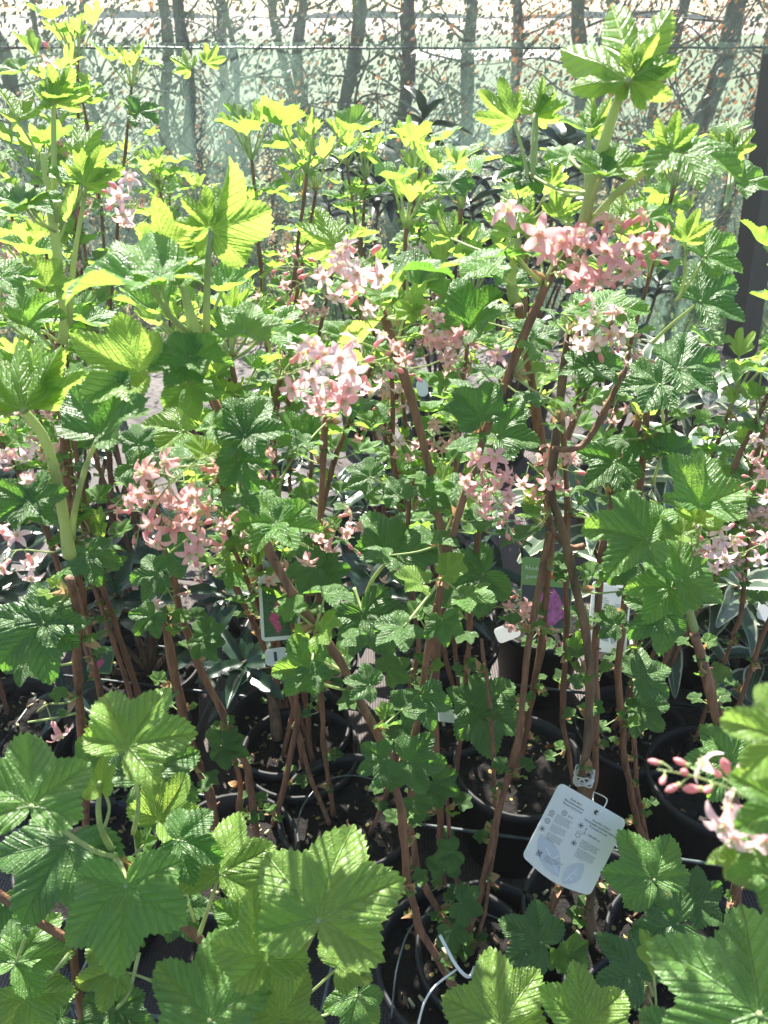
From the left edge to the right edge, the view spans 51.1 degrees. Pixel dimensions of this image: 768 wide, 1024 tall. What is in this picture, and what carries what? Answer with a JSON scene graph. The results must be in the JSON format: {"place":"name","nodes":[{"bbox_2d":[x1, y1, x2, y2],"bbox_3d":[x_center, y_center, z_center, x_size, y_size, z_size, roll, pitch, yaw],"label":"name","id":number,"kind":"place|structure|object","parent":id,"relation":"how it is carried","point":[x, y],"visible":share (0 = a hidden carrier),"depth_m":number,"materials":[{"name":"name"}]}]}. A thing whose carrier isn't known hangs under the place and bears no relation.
{"place":"outdoors","nodes":[
{"label":"outdoors","id":0,"kind":"place"},
{"bbox_2d":[0,35,763,345],"bbox_3d":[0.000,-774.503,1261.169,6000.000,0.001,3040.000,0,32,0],"label":"ground","id":1,"kind":"structure","parent":0,"point":[758,39],"depth_m":18.14,"materials":[{"name":"soil"}]},
{"bbox_2d":[0,345,767,1023],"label":"nursery ground","id":2,"kind":"structure","parent":0,"point":[186,951],"depth_m":1.62,"materials":[{"name":"fabric"}]},
{"bbox_2d":[0,441,36,525],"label":"currant shrub","id":3,"kind":"object","parent":2,"relation":"on","point":[5,465],"visible":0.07,"depth_m":2.10,"materials":[{"name":"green plant"}]},
{"bbox_2d":[0,544,52,698],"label":"evergreen shrub","id":4,"kind":"object","parent":2,"relation":"on","point":[11,594],"visible":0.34,"depth_m":1.26,"materials":[{"name":"green plant"}]},
{"bbox_2d":[0,676,64,818],"bbox_3d":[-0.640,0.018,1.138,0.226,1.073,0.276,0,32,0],"label":"plant pot","id":5,"kind":"object","parent":2,"relation":"on","point":[16,703],"visible":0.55,"depth_m":1.35,"materials":[{"name":"black plastic"}]},
{"bbox_2d":[0,394,151,634],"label":"evergreen shrub","id":6,"kind":"object","parent":2,"relation":"on","point":[37,537],"visible":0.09,"depth_m":1.55,"materials":[{"name":"green plant"}]},
{"bbox_2d":[0,338,158,970],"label":"currant shrub","id":7,"kind":"object","parent":2,"relation":"on","point":[42,628],"visible":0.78,"depth_m":0.57,"materials":[{"name":"green plant"}]},
{"bbox_2d":[0,0,164,549],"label":"currant shrub","id":8,"kind":"object","parent":2,"relation":"on","point":[67,30],"visible":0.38,"depth_m":1.41,"materials":[{"name":"green plant"}]},
{"bbox_2d":[0,29,179,645],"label":"currant shrub","id":9,"kind":"object","parent":2,"relation":"on","point":[40,136],"visible":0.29,"depth_m":1.20,"materials":[{"name":"green plant"}]},
{"bbox_2d":[0,185,192,774],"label":"currant shrub","id":10,"kind":"object","parent":2,"relation":"on","point":[16,424],"visible":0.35,"depth_m":1.00,"materials":[{"name":"green plant"}]},
{"bbox_2d":[0,41,225,845],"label":"currant shrub","id":11,"kind":"object","parent":2,"relation":"on","point":[86,164],"visible":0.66,"depth_m":0.63,"materials":[{"name":"green plant"}]},
{"bbox_2d":[2,505,239,735],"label":"evergreen shrub","id":12,"kind":"object","parent":2,"relation":"on","point":[148,658],"visible":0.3,"depth_m":1.33,"materials":[{"name":"green plant"}]},
{"bbox_2d":[87,646,113,673],"bbox_3d":[-0.466,0.243,1.324,0.042,0.033,0.035,0,32,0],"label":"plant label","id":13,"kind":"object","parent":12,"relation":"attached to","point":[105,664],"visible":0.54,"depth_m":1.32,"materials":[{"name":"green plastic"}]},
{"bbox_2d":[117,145,220,507],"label":"currant shrub","id":14,"kind":"object","parent":2,"relation":"on","point":[159,167],"visible":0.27,"depth_m":1.78,"materials":[{"name":"green plant"}]},
{"bbox_2d":[0,687,405,1023],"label":"currant shrub","id":15,"kind":"object","parent":2,"relation":"on","point":[337,890],"visible":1,"depth_m":0.53,"materials":[{"name":"green plant"}]},
{"bbox_2d":[113,424,300,948],"bbox_3d":[-0.201,0.281,0.896,0.207,0.878,0.339,0,32,0],"label":"currant shrub","id":16,"kind":"object","parent":2,"relation":"on","point":[205,639],"visible":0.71,"depth_m":0.83,"materials":[{"name":"green plant"}]},
{"bbox_2d":[0,828,421,1023],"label":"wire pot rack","id":17,"kind":"object","parent":2,"relation":"on","point":[153,1015],"visible":0.08,"depth_m":0.97,"materials":[{"name":"grey metal"}]},
{"bbox_2d":[140,382,334,637],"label":"evergreen shrub","id":18,"kind":"object","parent":2,"relation":"on","point":[297,463],"visible":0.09,"depth_m":1.56,"materials":[{"name":"green plant"}]},
{"bbox_2d":[108,304,422,790],"bbox_3d":[-0.144,0.179,0.957,0.246,0.988,0.593,-5,32,-8],"label":"currant shrub","id":19,"kind":"object","parent":2,"relation":"on","point":[249,711],"visible":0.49,"depth_m":0.94,"materials":[{"name":"green plant"}]},
{"bbox_2d":[112,258,438,804],"bbox_3d":[-0.110,0.119,1.095,0.347,0.946,0.214,-24,39,-33],"label":"currant shrub","id":20,"kind":"object","parent":2,"relation":"on","point":[143,300],"visible":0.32,"depth_m":0.97,"materials":[{"name":"green plant"}]},
{"bbox_2d":[169,481,418,722],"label":"evergreen shrub","id":21,"kind":"object","parent":2,"relation":"on","point":[236,664],"visible":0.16,"depth_m":1.27,"materials":[{"name":"green plant"}]},
{"bbox_2d":[214,95,382,668],"bbox_3d":[-0.147,-0.123,1.378,0.291,1.062,0.212,0,32,0],"label":"currant shrub","id":22,"kind":"object","parent":2,"relation":"on","point":[353,118],"visible":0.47,"depth_m":1.17,"materials":[{"name":"green plant"}]},
{"bbox_2d":[263,381,451,875],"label":"currant shrub","id":23,"kind":"object","parent":2,"relation":"on","point":[351,801],"visible":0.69,"depth_m":0.90,"materials":[{"name":"green plant"}]},
{"bbox_2d":[265,647,286,665],"bbox_3d":[-0.141,0.190,1.056,0.031,0.018,0.016,-3,32,-5],"label":"plant label","id":24,"kind":"object","parent":23,"relation":"attached to","point":[273,656],"visible":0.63,"depth_m":1.06,"materials":[{"name":"white plastic"}]},
{"bbox_2d":[258,574,299,640],"bbox_3d":[-0.132,0.119,1.012,0.050,0.072,0.056,-4,32,-6],"label":"plant label","id":25,"kind":"object","parent":23,"relation":"attached to","point":[272,629],"visible":0.4,"depth_m":1.01,"materials":[{"name":"green plastic"}]},
{"bbox_2d":[0,669,722,866],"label":"wire pot rack","id":26,"kind":"object","parent":2,"relation":"on","point":[524,838],"visible":0.16,"depth_m":1.31,"materials":[{"name":"grey metal"}]},
{"bbox_2d":[62,156,664,1023],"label":"currant shrub","id":27,"kind":"object","parent":2,"relation":"on","point":[230,222],"visible":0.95,"depth_m":0.57,"materials":[{"name":"green plant"}]},
{"bbox_2d":[296,775,498,1018],"bbox_3d":[-0.007,0.454,1.036,0.197,0.098,0.316,-21,37,-30],"label":"wire hoop","id":28,"kind":"object","parent":27,"relation":"on","point":[412,925],"visible":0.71,"depth_m":0.93,"materials":[{"name":"metal"}]},
{"bbox_2d":[417,934,474,1023],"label":"plastic tie","id":29,"kind":"object","parent":27,"relation":"attached to","point":[461,972],"visible":0.91,"depth_m":0.79,"materials":[{"name":"white plastic"}]},
{"bbox_2d":[470,943,493,959],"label":"dead leaf","id":30,"kind":"object","parent":27,"relation":"on","point":[482,946],"visible":0.16,"depth_m":0.97,"materials":[{"name":"brown plant"}]},
{"bbox_2d":[286,128,453,441],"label":"evergreen shrub","id":31,"kind":"object","parent":2,"relation":"on","point":[373,204],"visible":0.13,"depth_m":2.20,"materials":[{"name":"green plant"}]},
{"bbox_2d":[12,561,733,727],"bbox_3d":[0.183,0.307,1.546,2.105,0.156,0.215,5,32,8],"label":"wire pot rack","id":32,"kind":"object","parent":2,"relation":"on","point":[546,688],"visible":0.09,"depth_m":1.41,"materials":[{"name":"grey metal"}]},
{"bbox_2d":[295,112,462,591],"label":"currant shrub","id":33,"kind":"object","parent":2,"relation":"on","point":[410,133],"visible":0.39,"depth_m":1.42,"materials":[{"name":"green plant"}]},
{"bbox_2d":[0,0,767,338],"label":"netted fence","id":34,"kind":"object","parent":2,"relation":"on","point":[498,46],"visible":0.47,"depth_m":2.76,"materials":[{"name":"fabric"}]},
{"bbox_2d":[312,370,506,606],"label":"evergreen shrub","id":35,"kind":"object","parent":2,"relation":"on","point":[362,505],"visible":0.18,"depth_m":1.57,"materials":[{"name":"green plant"}]},
{"bbox_2d":[324,142,514,813],"bbox_3d":[0.051,0.039,1.147,0.274,1.027,0.224,-12,34,-19],"label":"currant shrub","id":36,"kind":"object","parent":2,"relation":"on","point":[407,461],"visible":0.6,"depth_m":0.97,"materials":[{"name":"green plant"}]},
{"bbox_2d":[416,379,427,396],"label":"plant label","id":37,"kind":"object","parent":36,"relation":"attached to","point":[422,389],"visible":0.86,"depth_m":0.86,"materials":[{"name":"white plastic"}]},
{"bbox_2d":[272,206,567,1018],"bbox_3d":[0.094,0.224,0.845,0.298,1.029,0.229,17,36,26],"label":"currant shrub","id":38,"kind":"object","parent":2,"relation":"on","point":[327,248],"visible":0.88,"depth_m":0.70,"materials":[{"name":"green plant"}]},
{"bbox_2d":[357,84,507,456],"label":"evergreen shrub","id":39,"kind":"object","parent":2,"relation":"on","point":[426,108],"visible":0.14,"depth_m":2.11,"materials":[{"name":"green plant"}]},
{"bbox_2d":[338,500,537,712],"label":"evergreen shrub","id":40,"kind":"object","parent":2,"relation":"on","point":[483,628],"visible":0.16,"depth_m":1.41,"materials":[{"name":"green plant"}]},
{"bbox_2d":[433,178,603,464],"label":"evergreen shrub","id":41,"kind":"object","parent":2,"relation":"on","point":[471,210],"visible":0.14,"depth_m":2.08,"materials":[{"name":"green plant"}]},
{"bbox_2d":[481,122,644,428],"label":"evergreen shrub","id":42,"kind":"object","parent":2,"relation":"on","point":[562,134],"visible":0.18,"depth_m":2.25,"materials":[{"name":"green plant"}]},
{"bbox_2d":[428,4,767,878],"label":"currant shrub","id":43,"kind":"object","parent":2,"relation":"on","point":[624,60],"visible":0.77,"depth_m":0.58,"materials":[{"name":"green plant"}]},
{"bbox_2d":[438,709,456,722],"bbox_3d":[0.100,0.284,1.114,0.055,0.018,0.015,0,32,0],"label":"plant label","id":44,"kind":"object","parent":43,"relation":"attached to","point":[449,716],"visible":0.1,"depth_m":1.11,"materials":[{"name":"white plastic"}]},
{"bbox_2d":[494,624,520,642],"bbox_3d":[0.171,0.167,1.112,0.036,0.019,0.017,-11,33,-17],"label":"plant label","id":45,"kind":"object","parent":43,"relation":"attached to","point":[502,634],"visible":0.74,"depth_m":1.11,"materials":[{"name":"white plastic"}]},
{"bbox_2d":[441,682,767,1023],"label":"currant shrub","id":46,"kind":"object","parent":2,"relation":"on","point":[721,977],"visible":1,"depth_m":0.43,"materials":[{"name":"green plant"}]},
{"bbox_2d":[492,117,752,709],"bbox_3d":[0.302,-0.091,1.344,0.305,1.042,0.277,0,32,0],"label":"currant shrub","id":47,"kind":"object","parent":2,"relation":"on","point":[662,192],"visible":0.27,"depth_m":1.25,"materials":[{"name":"green plant"}]},
{"bbox_2d":[508,208,745,1023],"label":"currant shrub","id":48,"kind":"object","parent":2,"relation":"on","point":[707,284],"visible":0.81,"depth_m":0.75,"materials":[{"name":"green plant"}]},
{"bbox_2d":[523,784,624,894],"bbox_3d":[0.191,0.329,0.805,0.092,0.083,0.062,10,33,15],"label":"plant label","id":49,"kind":"object","parent":48,"relation":"attached to","point":[571,843],"visible":0.97,"depth_m":0.81,"materials":[{"name":"white plastic"}]},
{"bbox_2d":[573,764,607,813],"bbox_3d":[0.223,0.299,0.854,0.024,0.048,0.086,-2,32,-2],"label":"string tie","id":50,"kind":"object","parent":48,"relation":"attached to","point":[580,783],"visible":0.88,"depth_m":0.88,"materials":[{"name":"white plastic"}]},
{"bbox_2d":[589,581,629,652],"bbox_3d":[0.279,0.132,0.997,0.051,0.080,0.075,6,32,10],"label":"plant label","id":51,"kind":"object","parent":48,"relation":"attached to","point":[609,644],"visible":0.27,"depth_m":1.00,"materials":[{"name":"white plastic"}]},
{"bbox_2d":[540,256,716,486],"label":"evergreen shrub","id":52,"kind":"object","parent":2,"relation":"on","point":[656,279],"visible":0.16,"depth_m":1.98,"materials":[{"name":"green plant"}]},
{"bbox_2d":[494,434,767,700],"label":"evergreen shrub","id":53,"kind":"object","parent":2,"relation":"on","point":[722,615],"visible":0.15,"depth_m":1.30,"materials":[{"name":"green plant"}]},
{"bbox_2d":[519,557,571,632],"bbox_3d":[0.233,0.119,1.153,0.081,0.088,0.071,0,32,0],"label":"plant label","id":54,"kind":"object","parent":53,"relation":"attached to","point":[530,569],"visible":0.49,"depth_m":1.15,"materials":[{"name":"green plastic"}]},
{"bbox_2d":[757,601,767,620],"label":"plant label","id":55,"kind":"object","parent":53,"relation":"attached to","point":[762,611],"visible":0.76,"depth_m":1.19,"materials":[{"name":"white plastic"}]},
{"bbox_2d":[498,829,765,1023],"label":"currant shrub","id":56,"kind":"object","parent":2,"relation":"on","point":[637,870],"visible":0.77,"depth_m":0.85,"materials":[{"name":"green plant"}]},
{"bbox_2d":[569,328,767,493],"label":"evergreen shrub","id":57,"kind":"object","parent":2,"relation":"on","point":[692,401],"visible":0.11,"depth_m":1.72,"materials":[{"name":"green plant"}]},
{"bbox_2d":[581,357,758,1009],"bbox_3d":[0.331,0.278,0.888,0.284,0.892,0.272,11,33,17],"label":"currant shrub","id":58,"kind":"object","parent":2,"relation":"on","point":[706,493],"visible":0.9,"depth_m":0.70,"materials":[{"name":"green plant"}]},
{"bbox_2d":[637,705,702,769],"bbox_3d":[0.480,0.429,1.341,0.158,0.163,0.139,4,32,6],"label":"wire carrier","id":59,"kind":"object","parent":2,"relation":"on","point":[641,758],"visible":0.06,"depth_m":1.27,"materials":[{"name":"black metal"}]},
{"bbox_2d":[573,219,767,831],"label":"currant shrub","id":60,"kind":"object","parent":2,"relation":"on","point":[611,787],"visible":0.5,"depth_m":1.07,"materials":[{"name":"green plant"}]},
{"bbox_2d":[649,655,741,723],"bbox_3d":[0.532,0.368,1.440,0.179,0.163,0.140,4,32,6],"label":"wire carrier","id":61,"kind":"object","parent":2,"relation":"on","point":[695,690],"visible":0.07,"depth_m":1.45,"materials":[{"name":"black metal"}]},
{"bbox_2d":[631,422,767,686],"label":"evergreen shrub","id":62,"kind":"object","parent":2,"relation":"on","point":[689,678],"visible":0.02,"depth_m":1.50,"materials":[{"name":"green plant"}]},
{"bbox_2d":[644,465,767,892],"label":"currant shrub","id":63,"kind":"object","parent":2,"relation":"on","point":[679,813],"visible":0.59,"depth_m":1.17,"materials":[{"name":"green plant"}]},
{"bbox_2d":[653,524,767,707],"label":"evergreen shrub","id":64,"kind":"object","parent":2,"relation":"on","point":[739,650],"visible":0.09,"depth_m":1.27,"materials":[{"name":"green plant"}]},
{"bbox_2d":[705,559,767,705],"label":"evergreen shrub","id":65,"kind":"object","parent":2,"relation":"on","point":[744,663],"visible":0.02,"depth_m":1.50,"materials":[{"name":"green plant"}]},
{"bbox_2d":[713,54,767,380],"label":"leaning post","id":66,"kind":"object","parent":2,"relation":"on","point":[751,255],"visible":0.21,"depth_m":2.87,"materials":[{"name":"grey wood"}]},
{"bbox_2d":[722,372,767,459],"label":"evergreen shrub","id":67,"kind":"object","parent":2,"relation":"on","point":[762,418],"visible":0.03,"depth_m":1.63,"materials":[{"name":"green plant"}]},
{"bbox_2d":[0,18,767,34],"bbox_3d":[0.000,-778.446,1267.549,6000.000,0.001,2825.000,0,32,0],"label":"field","id":68,"kind":"structure","parent":0,"point":[531,25],"depth_m":123.02,"materials":[{"name":"white"}]},
{"bbox_2d":[0,9,763,17],"bbox_3d":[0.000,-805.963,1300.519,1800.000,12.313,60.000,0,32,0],"label":"wood","id":69,"kind":"object","parent":68,"relation":"on","point":[132,13],"visible":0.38,"depth_m":1277.42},
{"bbox_2d":[0,140,767,345],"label":"verge","id":70,"kind":"structure","parent":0,"point":[238,341],"depth_m":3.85,"materials":[{"name":"green plant"}]},
{"bbox_2d":[0,5,97,250],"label":"tree","id":71,"kind":"object","parent":70,"relation":"on","point":[13,87],"visible":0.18,"depth_m":3.81,"materials":[{"name":"grey plant"}]},
{"bbox_2d":[0,0,111,218],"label":"tree","id":72,"kind":"object","parent":70,"relation":"on","point":[36,32],"visible":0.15,"depth_m":4.80,"materials":[{"name":"grey plant"}]},
{"bbox_2d":[14,0,158,228],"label":"tree","id":73,"kind":"object","parent":70,"relation":"on","point":[81,61],"visible":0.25,"depth_m":4.54,"materials":[{"name":"grey plant"}]},
{"bbox_2d":[88,0,235,238],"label":"tree","id":74,"kind":"object","parent":70,"relation":"on","point":[177,11],"visible":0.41,"depth_m":3.96,"materials":[{"name":"grey plant"}]},
{"bbox_2d":[116,0,248,211],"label":"tree","id":75,"kind":"object","parent":70,"relation":"on","point":[169,28],"visible":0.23,"depth_m":4.38,"materials":[{"name":"grey plant"}]},
{"bbox_2d":[171,0,273,185],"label":"tree","id":76,"kind":"object","parent":70,"relation":"on","point":[223,29],"visible":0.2,"depth_m":4.71,"materials":[{"name":"grey plant"}]},
{"bbox_2d":[121,0,355,268],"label":"tree","id":77,"kind":"object","parent":70,"relation":"on","point":[236,90],"visible":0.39,"depth_m":3.85,"materials":[{"name":"grey plant"}]},
{"bbox_2d":[235,0,336,204],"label":"tree","id":78,"kind":"object","parent":70,"relation":"on","point":[297,66],"visible":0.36,"depth_m":4.33,"materials":[{"name":"grey plant"}]},
{"bbox_2d":[209,0,376,222],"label":"tree","id":79,"kind":"object","parent":70,"relation":"on","point":[274,27],"visible":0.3,"depth_m":4.35,"materials":[{"name":"grey plant"}]},
{"bbox_2d":[267,0,472,254],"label":"tree","id":80,"kind":"object","parent":70,"relation":"on","point":[346,93],"visible":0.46,"depth_m":3.72,"materials":[{"name":"brown plant"}]},
{"bbox_2d":[0,0,767,317],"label":"undergrowth","id":81,"kind":"object","parent":70,"relation":"on","point":[700,203],"visible":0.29,"depth_m":3.71,"materials":[{"name":"green plant"}]},
{"bbox_2d":[317,0,515,255],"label":"tree","id":82,"kind":"object","parent":70,"relation":"on","point":[406,54],"visible":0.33,"depth_m":4.09,"materials":[{"name":"brown plant"}]},
{"bbox_2d":[370,0,509,224],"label":"tree","id":83,"kind":"object","parent":70,"relation":"on","point":[465,83],"visible":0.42,"depth_m":4.20,"materials":[{"name":"grey plant"}]},
{"bbox_2d":[409,0,600,156],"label":"tree","id":84,"kind":"object","parent":70,"relation":"on","point":[520,22],"visible":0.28,"depth_m":4.24,"materials":[{"name":"grey plant"}]},
{"bbox_2d":[472,0,721,200],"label":"tree","id":85,"kind":"object","parent":70,"relation":"on","point":[580,105],"visible":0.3,"depth_m":3.80,"materials":[{"name":"grey plant"}]},
{"bbox_2d":[524,0,724,237],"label":"tree","id":86,"kind":"object","parent":70,"relation":"on","point":[600,97],"visible":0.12,"depth_m":4.06,"materials":[{"name":"grey plant"}]},
{"bbox_2d":[594,0,758,240],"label":"tree","id":87,"kind":"object","parent":70,"relation":"on","point":[685,4],"visible":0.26,"depth_m":4.01,"materials":[{"name":"grey plant"}]},
{"bbox_2d":[616,0,766,269],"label":"tree","id":88,"kind":"object","parent":70,"relation":"on","point":[737,18],"visible":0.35,"depth_m":3.83,"materials":[{"name":"brown plant"}]},
{"bbox_2d":[685,0,767,229],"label":"tree","id":89,"kind":"object","parent":70,"relation":"on","point":[764,36],"visible":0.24,"depth_m":4.55,"materials":[{"name":"plant"}]},
{"bbox_2d":[0,0,767,16],"label":"sky","id":90,"kind":"structure","parent":0,"point":[492,7],"materials":[{"name":"white"}]},
{"bbox_2d":[401,49,559,58],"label":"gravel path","id":91,"kind":"structure","parent":0,"point":[457,54],"depth_m":30.53,"materials":[{"name":"grey gravel"}]}
]}

